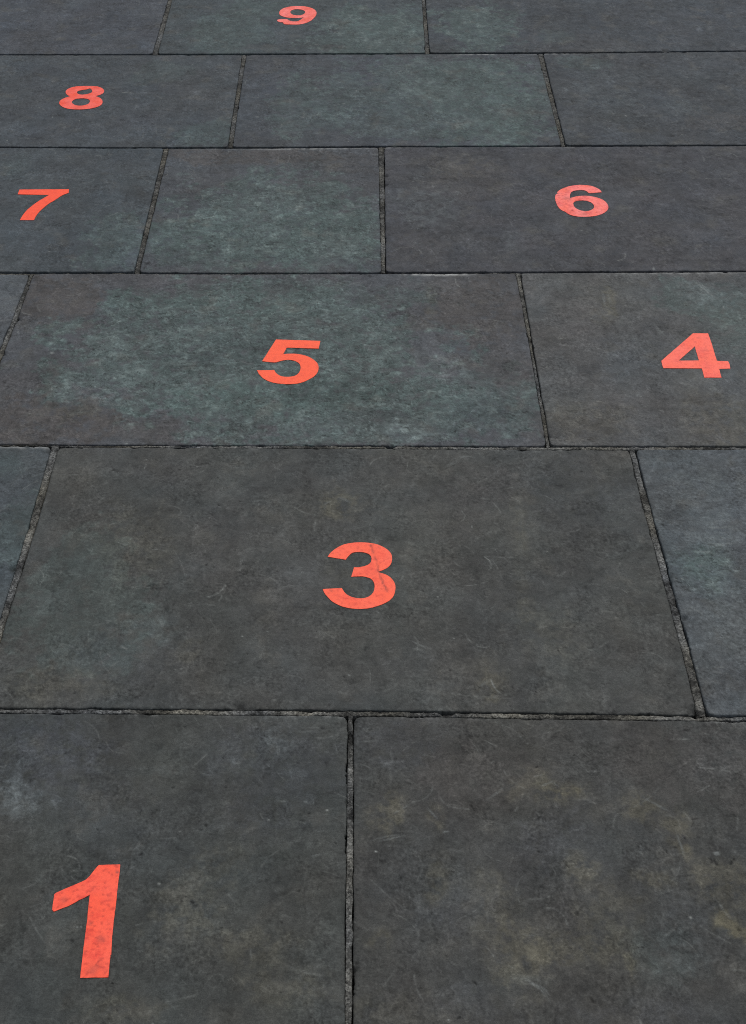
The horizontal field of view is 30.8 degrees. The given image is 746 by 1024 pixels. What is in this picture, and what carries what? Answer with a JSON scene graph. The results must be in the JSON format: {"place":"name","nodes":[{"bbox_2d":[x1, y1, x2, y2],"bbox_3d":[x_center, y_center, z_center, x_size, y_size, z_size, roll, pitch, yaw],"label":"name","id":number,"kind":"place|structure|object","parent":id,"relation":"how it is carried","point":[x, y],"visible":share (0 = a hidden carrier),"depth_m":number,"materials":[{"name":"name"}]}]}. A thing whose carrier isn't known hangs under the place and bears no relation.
{"place":"outdoors","nodes":[
{"label":"outdoors","id":0,"kind":"place"},
{"bbox_2d":[0,275,28,349],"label":"paving slab","id":1,"kind":"structure","parent":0,"point":[12,287],"depth_m":3.11,"materials":[{"name":"stone"}]},
{"bbox_2d":[0,446,50,619],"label":"paving slab","id":2,"kind":"structure","parent":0,"point":[22,470],"depth_m":2.54,"materials":[{"name":"stone"}]},
{"bbox_2d":[0,148,162,273],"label":"paving slab","id":3,"kind":"structure","parent":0,"point":[94,220],"depth_m":3.44,"materials":[{"name":"stone"}]},
{"bbox_2d":[18,189,68,219],"bbox_3d":[-0.855,-0.786,3.459,0.131,0.001,0.170,0,40,0],"label":"number sticker","id":4,"kind":"object","parent":3,"relation":"on","point":[32,211],"visible":1,"depth_m":3.49,"materials":[{"name":"red plastic"}]},
{"bbox_2d":[0,0,167,55],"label":"paving slab","id":5,"kind":"structure","parent":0,"point":[78,27],"depth_m":4.43,"materials":[{"name":"stone"}]},
{"bbox_2d":[0,55,241,148],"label":"paving slab","id":6,"kind":"structure","parent":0,"point":[168,102],"depth_m":3.96,"materials":[{"name":"stone"}]},
{"bbox_2d":[59,86,103,109],"bbox_3d":[-0.854,-1.220,3.984,0.127,0.001,0.172,0,40,0],"label":"number sticker","id":7,"kind":"object","parent":6,"relation":"on","point":[73,94],"visible":1,"depth_m":3.98,"materials":[{"name":"red plastic"}]},
{"bbox_2d":[140,148,380,274],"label":"paving slab","id":8,"kind":"structure","parent":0,"point":[285,211],"depth_m":3.42,"materials":[{"name":"stone"}]},
{"bbox_2d":[0,274,544,448],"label":"paving slab","id":9,"kind":"structure","parent":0,"point":[402,360],"depth_m":2.89,"materials":[{"name":"stone"}]},
{"bbox_2d":[257,339,319,383],"bbox_3d":[-0.181,-0.323,2.899,0.131,0.001,0.173,0,40,0],"label":"number sticker","id":10,"kind":"object","parent":9,"relation":"on","point":[308,365],"visible":1,"depth_m":2.90,"materials":[{"name":"red plastic"}]},
{"bbox_2d":[159,0,424,55],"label":"paving slab","id":11,"kind":"structure","parent":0,"point":[256,27],"depth_m":4.42,"materials":[{"name":"stone"}]},
{"bbox_2d":[277,6,316,24],"bbox_3d":[-0.253,-1.656,4.510,0.128,0.001,0.173,0,40,0],"label":"number sticker","id":12,"kind":"object","parent":11,"relation":"on","point":[308,15],"visible":1,"depth_m":4.51,"materials":[{"name":"red plastic"}]},
{"bbox_2d":[0,448,694,718],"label":"paving slab","id":13,"kind":"structure","parent":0,"point":[527,582],"depth_m":2.35,"materials":[{"name":"stone"}]},
{"bbox_2d":[323,542,394,608],"bbox_3d":[-0.024,0.110,2.376,0.126,0.001,0.173,0,40,0],"label":"number sticker","id":14,"kind":"object","parent":13,"relation":"on","point":[384,584],"visible":1,"depth_m":2.37,"materials":[{"name":"red plastic"}]},
{"bbox_2d":[230,148,700,1023],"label":"ground","id":15,"kind":"structure","parent":0,"point":[346,846],"depth_m":1.94,"materials":[{"name":"grey stone"}]},
{"bbox_2d":[0,714,347,1023],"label":"paving slab","id":16,"kind":"structure","parent":15,"relation":"on","point":[221,841],"depth_m":1.91,"materials":[{"name":"stone"}]},
{"bbox_2d":[52,864,119,977],"bbox_3d":[-0.394,0.554,1.840,0.094,0.001,0.177,0,40,0],"label":"number sticker","id":17,"kind":"object","parent":16,"relation":"on","point":[99,885],"visible":1,"depth_m":1.85,"materials":[{"name":"red paint"}]},
{"bbox_2d":[0,0,745,1023],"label":"mortar joints","id":18,"kind":"object","parent":15,"relation":"on","point":[694,688],"visible":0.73,"depth_m":2.39,"materials":[{"name":"grey concrete"}]},
{"bbox_2d":[233,54,560,148],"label":"paving slab","id":19,"kind":"structure","parent":15,"relation":"on","point":[387,101],"depth_m":3.96,"materials":[{"name":"stone"}]},
{"bbox_2d":[353,717,745,1023],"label":"paving slab","id":20,"kind":"structure","parent":15,"relation":"on","point":[520,871],"depth_m":1.90,"materials":[{"name":"stone"}]},
{"bbox_2d":[384,146,745,273],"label":"paving slab","id":21,"kind":"structure","parent":15,"relation":"on","point":[491,210],"depth_m":3.44,"materials":[{"name":"stone"}]},
{"bbox_2d":[555,185,607,216],"bbox_3d":[0.534,-0.800,3.476,0.131,0.001,0.178,0,40,0],"label":"number sticker","id":22,"kind":"object","parent":21,"relation":"on","point":[564,201],"visible":1,"depth_m":3.47,"materials":[{"name":"red plastic"}]},
{"bbox_2d":[425,0,745,54],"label":"paving slab","id":23,"kind":"structure","parent":15,"relation":"on","point":[537,27],"depth_m":4.43,"materials":[{"name":"stone"}]},
{"bbox_2d":[521,272,745,447],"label":"paving slab","id":24,"kind":"structure","parent":15,"relation":"on","point":[604,345],"depth_m":2.91,"materials":[{"name":"stone"}]},
{"bbox_2d":[661,333,729,377],"bbox_3d":[0.712,-0.332,2.910,0.131,0.002,0.183,27,46,28],"label":"number sticker","id":25,"kind":"object","parent":24,"relation":"on","point":[708,364],"visible":1,"depth_m":2.90,"materials":[{"name":"red plastic"}]},
{"bbox_2d":[544,52,745,146],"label":"paving slab","id":26,"kind":"structure","parent":15,"relation":"on","point":[675,99],"depth_m":3.98,"materials":[{"name":"stone"}]},
{"bbox_2d":[636,450,745,717],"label":"paving slab","id":27,"kind":"structure","parent":15,"relation":"on","point":[696,500],"depth_m":2.42,"materials":[{"name":"stone"}]}
]}

